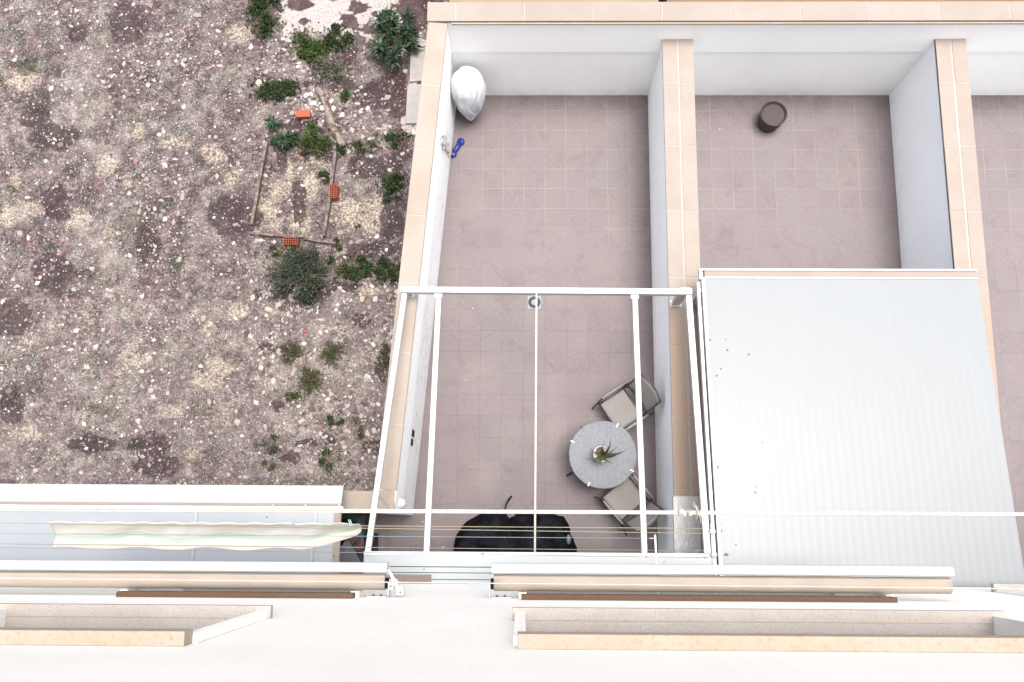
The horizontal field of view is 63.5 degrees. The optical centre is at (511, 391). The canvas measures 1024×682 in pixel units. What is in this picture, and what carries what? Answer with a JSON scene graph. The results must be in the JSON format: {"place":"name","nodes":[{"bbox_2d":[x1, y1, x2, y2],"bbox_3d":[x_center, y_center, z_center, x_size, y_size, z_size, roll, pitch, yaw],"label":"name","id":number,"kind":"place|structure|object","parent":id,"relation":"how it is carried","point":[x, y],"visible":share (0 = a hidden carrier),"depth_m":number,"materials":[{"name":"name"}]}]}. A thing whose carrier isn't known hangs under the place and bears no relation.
{"place":"outdoors","nodes":[
{"label":"outdoors","id":0,"kind":"place"},
{"bbox_2d":[0,0,448,490],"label":"ground","id":1,"kind":"structure","parent":0,"point":[302,13],"depth_m":14.08,"materials":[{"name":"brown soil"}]},
{"bbox_2d":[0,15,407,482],"bbox_3d":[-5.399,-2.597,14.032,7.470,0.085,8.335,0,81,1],"label":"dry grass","id":2,"kind":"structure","parent":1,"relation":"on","point":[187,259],"depth_m":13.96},
{"bbox_2d":[25,491,392,513],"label":"garden wall","id":3,"kind":"structure","parent":1,"relation":"on","point":[356,499],"depth_m":10.32,"materials":[{"name":"paint"}]},
{"bbox_2d":[250,141,268,225],"bbox_3d":[-4.317,-3.564,14.147,0.056,0.090,1.512,7,81,2],"label":"timber board","id":4,"kind":"object","parent":1,"relation":"on","point":[259,182],"visible":1,"depth_m":14.12,"materials":[{"name":"brown wood"}]},
{"bbox_2d":[255,79,263,88],"bbox_3d":[-4.414,-5.383,14.471,0.105,0.056,0.165,-34,82,-5],"label":"stone","id":5,"kind":"object","parent":1,"relation":"on","point":[257,81],"visible":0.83,"depth_m":14.45,"materials":[{"name":"stone"}]},
{"bbox_2d":[242,0,285,41],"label":"shrub","id":6,"kind":"object","parent":1,"relation":"on","point":[265,24],"visible":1,"depth_m":14.56,"materials":[{"name":"green plant"}]},
{"bbox_2d":[265,307,273,312],"bbox_3d":[-4.059,-1.368,13.821,0.138,0.058,0.080,19,81,4],"label":"stone","id":7,"kind":"object","parent":1,"relation":"on","point":[269,309],"visible":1,"depth_m":13.80,"materials":[{"name":"beige stone"}]},
{"bbox_2d":[241,75,300,104],"bbox_3d":[-4.193,-5.283,14.389,1.040,0.288,0.563,0,81,1],"label":"shrub","id":8,"kind":"object","parent":1,"relation":"on","point":[281,84],"visible":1,"depth_m":14.37,"materials":[{"name":"green plant"}]},
{"bbox_2d":[261,458,281,471],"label":"weed","id":9,"kind":"object","parent":1,"relation":"on","point":[272,466],"visible":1,"depth_m":13.38,"materials":[{"name":"green plant"}]},
{"bbox_2d":[260,433,283,456],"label":"weed","id":10,"kind":"object","parent":1,"relation":"on","point":[271,451],"visible":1,"depth_m":13.42,"materials":[{"name":"green plant"}]},
{"bbox_2d":[249,232,304,238],"bbox_3d":[-3.976,-2.643,13.995,0.931,0.080,0.054,4,81,1],"label":"timber board","id":11,"kind":"object","parent":1,"relation":"on","point":[273,235],"visible":1,"depth_m":13.96,"materials":[{"name":"wood"}]},
{"bbox_2d":[262,114,301,149],"bbox_3d":[-3.987,-4.406,14.195,0.769,0.347,0.545,33,82,6],"label":"leafy plant","id":12,"kind":"object","parent":1,"relation":"on","point":[287,138],"visible":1,"depth_m":14.16,"materials":[{"name":"green plant"}]},
{"bbox_2d":[264,242,307,257],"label":"weed","id":13,"kind":"object","parent":1,"relation":"on","point":[276,252],"visible":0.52,"depth_m":13.95,"materials":[{"name":"green plant"}]},
{"bbox_2d":[279,340,303,365],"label":"grass tuft","id":14,"kind":"object","parent":1,"relation":"on","point":[292,351],"visible":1,"depth_m":13.62,"materials":[{"name":"green plant"}]},
{"bbox_2d":[283,237,299,246],"bbox_3d":[-3.716,-2.524,13.961,0.240,0.140,0.125,3,81,1],"label":"hollow brick","id":15,"kind":"object","parent":1,"relation":"on","point":[294,241],"visible":0.97,"depth_m":13.91,"materials":[{"name":"brick"}]},
{"bbox_2d":[284,389,305,404],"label":"weed","id":16,"kind":"object","parent":1,"relation":"on","point":[294,395],"visible":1,"depth_m":13.56,"materials":[{"name":"green plant"}]},
{"bbox_2d":[258,238,337,311],"bbox_3d":[-3.579,-1.973,13.705,1.360,0.515,1.306,0,81,1],"label":"shrub","id":17,"kind":"object","parent":1,"relation":"on","point":[306,290],"visible":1,"depth_m":13.69,"materials":[{"name":"green plant"}]},
{"bbox_2d":[296,110,310,119],"bbox_3d":[-3.611,-4.800,14.340,0.245,0.103,0.125,-2,81,0],"label":"hollow brick","id":18,"kind":"object","parent":1,"relation":"on","point":[302,114],"visible":1,"depth_m":14.30,"materials":[{"name":"brick"}]},
{"bbox_2d":[298,119,319,147],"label":"leafy plant","id":19,"kind":"object","parent":1,"relation":"on","point":[310,135],"visible":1,"depth_m":14.14,"materials":[{"name":"green plant"}]},
{"bbox_2d":[297,365,325,395],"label":"grass tuft","id":20,"kind":"object","parent":1,"relation":"on","point":[306,382],"visible":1,"depth_m":13.50,"materials":[{"name":"green plant"}]},
{"bbox_2d":[282,19,342,69],"bbox_3d":[-3.525,-6.109,14.546,1.092,0.253,0.971,0,81,1],"label":"weed","id":21,"kind":"object","parent":1,"relation":"on","point":[311,47],"visible":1,"depth_m":14.52,"materials":[{"name":"green plant"}]},
{"bbox_2d":[297,141,329,159],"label":"weed","id":22,"kind":"object","parent":1,"relation":"on","point":[314,151],"visible":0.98,"depth_m":14.21,"materials":[{"name":"green plant"}]},
{"bbox_2d":[310,101,316,105],"bbox_3d":[-3.462,-5.028,14.423,0.119,0.051,0.088,-4,81,0],"label":"stone","id":23,"kind":"object","parent":1,"relation":"on","point":[313,103],"visible":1,"depth_m":14.40,"materials":[{"name":"stone"}]},
{"bbox_2d":[303,237,336,244],"bbox_3d":[-3.250,-2.547,13.981,0.562,0.060,0.058,8,81,2],"label":"timber board","id":24,"kind":"object","parent":1,"relation":"on","point":[320,241],"visible":1,"depth_m":13.96,"materials":[{"name":"brown wood"}]},
{"bbox_2d":[315,164,330,183],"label":"weed","id":25,"kind":"object","parent":1,"relation":"on","point":[325,174],"visible":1,"depth_m":14.17,"materials":[{"name":"green plant"}]},
{"bbox_2d":[315,133,332,149],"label":"leafy plant","id":26,"kind":"object","parent":1,"relation":"on","point":[324,141],"visible":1,"depth_m":14.14,"materials":[{"name":"green plant"}]},
{"bbox_2d":[318,447,338,479],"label":"weed","id":27,"kind":"object","parent":1,"relation":"on","point":[326,454],"visible":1,"depth_m":13.36,"materials":[{"name":"green plant"}]},
{"bbox_2d":[323,250,334,264],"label":"weed","id":28,"kind":"object","parent":1,"relation":"on","point":[328,259],"visible":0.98,"depth_m":13.93,"materials":[{"name":"green plant"}]},
{"bbox_2d":[322,151,337,237],"bbox_3d":[-3.097,-3.370,14.100,0.058,0.090,1.536,5,81,2],"label":"timber board","id":29,"kind":"object","parent":1,"relation":"on","point":[329,201],"visible":0.92,"depth_m":14.05,"materials":[{"name":"wood"}]},
{"bbox_2d":[316,86,345,147],"bbox_3d":[-3.147,-4.743,14.313,0.158,0.144,1.181,-23,81,-3],"label":"log","id":30,"kind":"object","parent":1,"relation":"on","point":[339,139],"visible":1,"depth_m":14.27,"materials":[{"name":"brown wood"}]},
{"bbox_2d":[318,340,345,368],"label":"grass tuft","id":31,"kind":"object","parent":1,"relation":"on","point":[330,355],"visible":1,"depth_m":13.62,"materials":[{"name":"green plant"}]},
{"bbox_2d":[308,51,357,90],"bbox_3d":[-3.120,-5.635,14.489,0.822,0.185,0.708,23,82,4],"label":"weed","id":32,"kind":"object","parent":1,"relation":"on","point":[326,67],"visible":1,"depth_m":14.49,"materials":[{"name":"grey plant"}]},
{"bbox_2d":[329,184,338,200],"bbox_3d":[-3.022,-3.383,14.066,0.125,0.160,0.240,-3,81,0],"label":"hollow brick","id":33,"kind":"object","parent":1,"relation":"on","point":[334,192],"visible":1,"depth_m":14.01,"materials":[{"name":"brick"}]},
{"bbox_2d":[325,411,344,429],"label":"weed","id":34,"kind":"object","parent":1,"relation":"on","point":[332,423],"visible":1,"depth_m":13.46,"materials":[{"name":"green plant"}]},
{"bbox_2d":[331,236,349,252],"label":"weed","id":35,"kind":"object","parent":1,"relation":"on","point":[338,247],"visible":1,"depth_m":13.96,"materials":[{"name":"green plant"}]},
{"bbox_2d":[324,22,357,50],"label":"weed","id":36,"kind":"object","parent":1,"relation":"on","point":[332,39],"visible":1,"depth_m":14.53,"materials":[{"name":"green plant"}]},
{"bbox_2d":[335,142,350,154],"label":"weed","id":37,"kind":"object","parent":1,"relation":"on","point":[341,150],"visible":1,"depth_m":14.22,"materials":[{"name":"green plant"}]},
{"bbox_2d":[339,87,357,106],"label":"weed","id":38,"kind":"object","parent":1,"relation":"on","point":[344,94],"visible":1,"depth_m":14.38,"materials":[{"name":"green plant"}]},
{"bbox_2d":[332,254,374,285],"bbox_3d":[-2.651,-2.048,13.867,0.766,0.204,0.561,0,81,1],"label":"creeper","id":39,"kind":"object","parent":1,"relation":"on","point":[365,266],"visible":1,"depth_m":13.84,"materials":[{"name":"green plant"}]},
{"bbox_2d":[351,411,366,440],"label":"weed","id":40,"kind":"object","parent":1,"relation":"on","point":[361,435],"visible":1,"depth_m":13.43,"materials":[{"name":"green plant"}]},
{"bbox_2d":[350,139,376,154],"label":"weed","id":41,"kind":"object","parent":1,"relation":"on","point":[358,144],"visible":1,"depth_m":14.24,"materials":[{"name":"green plant"}]},
{"bbox_2d":[377,341,390,368],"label":"weed","id":42,"kind":"object","parent":1,"relation":"on","point":[386,360],"visible":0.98,"depth_m":13.62,"materials":[{"name":"green plant"}]},
{"bbox_2d":[370,254,399,284],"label":"shrub","id":43,"kind":"object","parent":1,"relation":"on","point":[383,268],"visible":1,"depth_m":13.85,"materials":[{"name":"green plant"}]},
{"bbox_2d":[377,193,396,208],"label":"weed","id":44,"kind":"object","parent":1,"relation":"on","point":[385,201],"visible":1,"depth_m":14.05,"materials":[{"name":"green plant"}]},
{"bbox_2d":[374,168,409,202],"bbox_3d":[-2.020,-3.521,14.023,0.660,0.363,0.620,0,81,1],"label":"shrub","id":45,"kind":"object","parent":1,"relation":"on","point":[390,182],"visible":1,"depth_m":14.03,"materials":[{"name":"green plant"}]},
{"bbox_2d":[375,127,412,148],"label":"weed","id":46,"kind":"object","parent":1,"relation":"on","point":[392,136],"visible":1,"depth_m":14.25,"materials":[{"name":"green plant"}]},
{"bbox_2d":[388,258,400,284],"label":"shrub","id":47,"kind":"object","parent":1,"relation":"on","point":[392,277],"visible":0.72,"depth_m":13.81,"materials":[{"name":"green plant"}]},
{"bbox_2d":[370,3,423,70],"bbox_3d":[-2.002,-6.174,14.346,0.973,0.582,1.290,0,81,1],"label":"leafy plant","id":48,"kind":"object","parent":1,"relation":"on","point":[385,30],"visible":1,"depth_m":14.28,"materials":[{"name":"green plant"}]},
{"bbox_2d":[405,84,420,124],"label":"concrete slab","id":49,"kind":"structure","parent":1,"relation":"on","point":[413,97],"depth_m":14.35,"materials":[{"name":"grey concrete"}]},
{"bbox_2d":[379,22,455,514],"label":"garden wall","id":50,"kind":"structure","parent":1,"relation":"on","point":[423,230],"depth_m":11.15,"materials":[{"name":"paint"}]},
{"bbox_2d":[398,497,405,508],"bbox_3d":[-1.424,1.448,10.755,0.085,0.170,0.170,0,81,1],"label":"wall lamp","id":51,"kind":"object","parent":50,"relation":"attached to","point":[402,503],"visible":0.93,"depth_m":10.70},
{"bbox_2d":[410,47,424,82],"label":"concrete slab","id":52,"kind":"structure","parent":1,"relation":"on","point":[416,65],"depth_m":14.47,"materials":[{"name":"grey concrete"}]},
{"bbox_2d":[0,574,1023,681],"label":"apartment building","id":53,"kind":"structure","parent":1,"relation":"on","point":[428,632],"depth_m":4.48,"materials":[{"name":"paint"}]},
{"bbox_2d":[0,603,272,645],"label":"window","id":54,"kind":"structure","parent":53,"relation":"in","point":[20,623],"depth_m":5.72,"materials":[{"name":"beige stone"}]},
{"bbox_2d":[0,483,344,572],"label":"patio canopy","id":55,"kind":"object","parent":53,"relation":"attached to","point":[168,496],"visible":0.56,"depth_m":9.97,"materials":[{"name":"metal"}]},
{"bbox_2d":[0,560,404,597],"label":"rolled awning","id":56,"kind":"object","parent":53,"relation":"attached to","point":[244,570],"visible":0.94,"depth_m":7.54,"materials":[{"name":"cream fabric"},{"name":"white painted metal"},{"name":"brown painted metal"}]},
{"bbox_2d":[116,588,374,598],"bbox_3d":[-2.468,2.044,8.063,2.210,1.440,0.357,0,81,1],"label":"window","id":57,"kind":"structure","parent":53,"relation":"in","point":[130,592],"depth_m":7.38,"materials":[{"name":"brown glass"}]},
{"bbox_2d":[649,535,658,593],"bbox_3d":[1.355,1.657,7.901,0.069,0.020,0.576,-2,81,0],"label":"clothesline arm","id":58,"kind":"object","parent":53,"relation":"attached to","point":[655,544],"visible":0.63,"depth_m":7.92},
{"bbox_2d":[519,591,897,602],"bbox_3d":[1.752,2.062,8.011,3.410,1.440,0.357,0,81,1],"label":"window","id":59,"kind":"structure","parent":53,"relation":"in","point":[524,595],"depth_m":7.33,"materials":[{"name":"brown wood"}]},
{"bbox_2d":[708,523,716,594],"bbox_3d":[1.923,1.601,7.894,0.072,0.049,0.690,-2,81,0],"label":"clothesline arm","id":60,"kind":"object","parent":53,"relation":"attached to","point":[712,532],"visible":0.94,"depth_m":7.91},
{"bbox_2d":[489,563,954,597],"bbox_3d":[1.891,1.734,7.535,4.192,0.154,0.310,0,81,1],"label":"rolled awning","id":61,"kind":"object","parent":53,"relation":"attached to","point":[820,575],"visible":0.98,"depth_m":7.48,"materials":[{"name":"beige fabric"}]},
{"bbox_2d":[512,607,1023,652],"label":"window","id":62,"kind":"structure","parent":53,"relation":"in","point":[568,628],"depth_m":5.65,"materials":[{"name":"beige stone"}]},
{"bbox_2d":[991,583,1023,595],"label":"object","id":63,"kind":"structure","parent":53,"relation":"in","point":[993,585],"depth_m":8.64,"materials":[{"name":"white glass"}]},
{"bbox_3d":[-5.517,1.542,7.999,0.022,0.030,0.750,0,81,1],"label":"clothesline arm","id":64,"kind":"object","parent":53,"relation":"attached to","visible":0},
{"bbox_2d":[0,533,647,538],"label":"cord","id":65,"kind":"object","parent":64,"relation":"attached to","point":[305,535],"visible":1,"depth_m":8.00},
{"bbox_2d":[0,543,705,550],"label":"cord","id":66,"kind":"object","parent":64,"relation":"attached to","point":[368,547],"visible":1,"depth_m":7.97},
{"bbox_2d":[0,522,707,533],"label":"cord","id":67,"kind":"object","parent":64,"relation":"attached to","point":[378,528],"visible":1,"depth_m":8.00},
{"bbox_2d":[0,547,708,557],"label":"cord","id":68,"kind":"object","parent":64,"relation":"attached to","point":[354,552],"visible":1,"depth_m":7.96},
{"bbox_2d":[12,523,707,528],"bbox_3d":[-1.812,1.295,8.003,7.386,0.019,0.007,0,81,1],"label":"cord","id":69,"kind":"object","parent":64,"relation":"attached to","point":[359,525],"visible":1,"depth_m":8.00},
{"bbox_2d":[49,521,361,550],"bbox_3d":[-2.991,1.409,8.073,3.029,0.148,0.276,0,81,1],"label":"laundry cloth","id":70,"kind":"object","parent":69,"relation":"hanging from","point":[211,536],"visible":0.94,"depth_m":8.10,"materials":[{"name":"white fabric"}]},
{"bbox_2d":[449,0,658,2],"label":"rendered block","id":71,"kind":"structure","parent":1,"relation":"on","point":[456,1],"depth_m":13.16,"materials":[{"name":"beige paint"}]},
{"bbox_2d":[648,39,707,552],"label":"party wall","id":72,"kind":"structure","parent":1,"relation":"on","point":[675,250],"depth_m":11.42,"materials":[{"name":"paint"}]},
{"bbox_2d":[364,286,712,583],"bbox_3d":[0.310,0.474,10.280,3.988,1.184,3.669,0,81,1],"label":"pergola","id":73,"kind":"object","parent":72,"relation":"on","point":[452,566],"visible":0.71,"depth_m":9.71,"materials":[{"name":"white metal"}]},
{"bbox_2d":[692,268,1023,586],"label":"patio roof","id":74,"kind":"structure","parent":72,"relation":"on","point":[871,390],"depth_m":9.97,"materials":[{"name":"metal"}]},
{"bbox_2d":[427,1,1023,94],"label":"garden wall","id":75,"kind":"structure","parent":1,"relation":"on","point":[739,48],"depth_m":11.85,"materials":[{"name":"paint"}]},
{"bbox_2d":[659,0,1023,1],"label":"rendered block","id":76,"kind":"structure","parent":1,"relation":"on","point":[811,0],"depth_m":13.12,"materials":[{"name":"beige paint"}]},
{"bbox_2d":[889,39,1000,423],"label":"party wall","id":77,"kind":"structure","parent":1,"relation":"on","point":[940,222],"depth_m":11.68,"materials":[{"name":"paint"}]},
{"bbox_2d":[450,66,485,122],"bbox_3d":[-0.665,-4.552,12.726,0.547,1.157,0.512,0,81,1],"label":"covered grill","id":78,"kind":"object","parent":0,"point":[468,88],"visible":1,"depth_m":12.33,"materials":[{"name":"fabric"}]},
{"bbox_2d":[368,95,657,552],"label":"terrace paving","id":79,"kind":"structure","parent":0,"point":[548,191],"depth_m":12.75,"materials":[{"name":"tile"}]},
{"bbox_2d":[342,514,369,551],"bbox_3d":[-2.418,2.025,11.847,0.760,0.780,0.530,0,81,1],"label":"storage box","id":80,"kind":"object","parent":79,"relation":"on","point":[364,518],"visible":0.15,"depth_m":11.50,"materials":[{"name":"black plastic"}]},
{"bbox_2d":[340,513,363,547],"bbox_3d":[-2.309,1.917,11.385,0.566,0.124,0.573,0,81,1],"label":"hose coil","id":81,"kind":"object","parent":80,"relation":"on","point":[345,520],"visible":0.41,"depth_m":11.38,"materials":[{"name":"green plastic"}]},
{"bbox_2d":[340,540,359,561],"bbox_3d":[-2.250,2.211,11.277,0.364,0.040,0.369,0,81,1],"label":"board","id":82,"kind":"object","parent":81,"relation":"on","point":[349,557],"visible":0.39,"depth_m":11.26,"materials":[{"name":"grey"}]},
{"bbox_2d":[339,533,378,572],"bbox_3d":[-2.240,2.327,11.886,0.530,0.600,0.580,0,81,1],"label":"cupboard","id":83,"kind":"object","parent":79,"relation":"on","point":[374,544],"visible":0.21,"depth_m":11.72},
{"bbox_2d":[346,534,363,551],"bbox_3d":[-2.159,2.086,11.469,0.260,0.260,0.260,0,81,1],"label":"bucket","id":84,"kind":"object","parent":83,"relation":"on","point":[351,540],"visible":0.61,"depth_m":11.34,"materials":[{"name":"red plastic"}]},
{"bbox_2d":[451,138,464,156],"bbox_3d":[-0.877,-3.886,13.172,0.124,0.084,0.364,30,82,5],"label":"dumbbell toy","id":85,"kind":"object","parent":79,"relation":"on","point":[459,143],"visible":0.89,"depth_m":13.14,"materials":[{"name":"blue plastic"}]},
{"bbox_2d":[453,496,576,551],"bbox_3d":[0.045,1.994,11.716,1.826,0.973,1.080,0,81,1],"label":"covered furniture","id":86,"kind":"object","parent":79,"relation":"on","point":[475,537],"visible":0.61,"depth_m":11.28,"materials":[{"name":"black fabric"}]},
{"bbox_2d":[528,296,540,308],"bbox_3d":[0.346,-1.381,12.770,0.210,0.010,0.210,0,81,1],"label":"floor drain","id":87,"kind":"object","parent":79,"relation":"on","point":[531,302],"visible":0.95,"depth_m":12.77,"materials":[{"name":"plastic"}]},
{"bbox_2d":[592,374,660,430],"bbox_3d":[1.674,0.202,12.007,0.768,0.952,0.611,-34,82,-5],"label":"sling chair","id":88,"kind":"object","parent":79,"relation":"on","point":[619,406],"visible":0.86,"depth_m":12.05,"materials":[{"name":"grey fabric"}]},
{"bbox_2d":[594,474,663,535],"bbox_3d":[1.676,1.588,11.777,0.611,0.952,0.768,-39,82,-5],"label":"sling chair","id":89,"kind":"object","parent":79,"relation":"on","point":[624,495],"visible":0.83,"depth_m":11.85,"materials":[{"name":"grey fabric"}]},
{"bbox_3d":[1.284,0.944,12.006,0.969,0.729,0.969,0,81,1],"label":"round table","id":90,"kind":"object","parent":79,"relation":"on","visible":0},
{"bbox_2d":[568,421,636,488],"bbox_3d":[1.282,0.890,11.706,0.975,0.134,0.973,0,81,1],"label":"tablecloth","id":91,"kind":"object","parent":90,"relation":"on","point":[616,471],"visible":0.88,"depth_m":11.64,"materials":[{"name":"grey fabric"}]},
{"bbox_2d":[582,438,624,465],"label":"potted agave","id":92,"kind":"object","parent":91,"relation":"on","point":[601,454],"visible":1,"depth_m":11.38,"materials":[{"name":"plant"}]},
{"bbox_2d":[695,95,1023,566],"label":"neighbour paving","id":93,"kind":"structure","parent":0,"point":[809,183],"depth_m":13.00,"materials":[{"name":"tile"}]},
{"bbox_2d":[758,101,787,132],"bbox_3d":[4.083,-4.309,13.042,0.420,0.340,0.420,0,81,1],"label":"planter","id":94,"kind":"object","parent":93,"relation":"on","point":[773,116],"visible":1,"depth_m":12.91,"materials":[{"name":"brown ceramic"}]},
{"bbox_3d":[-3.183,0.752,3.136,0.022,0.030,0.750,0,81,1],"label":"clothesline arm","id":95,"kind":"object","parent":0,"visible":0},
{"bbox_2d":[0,502,1023,522],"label":"rope","id":96,"kind":"object","parent":95,"relation":"attached to","point":[684,513],"visible":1,"depth_m":3.16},
{"bbox_2d":[0,578,1023,588],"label":"rope","id":97,"kind":"object","parent":95,"relation":"attached to","point":[511,583],"visible":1,"depth_m":3.11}
]}

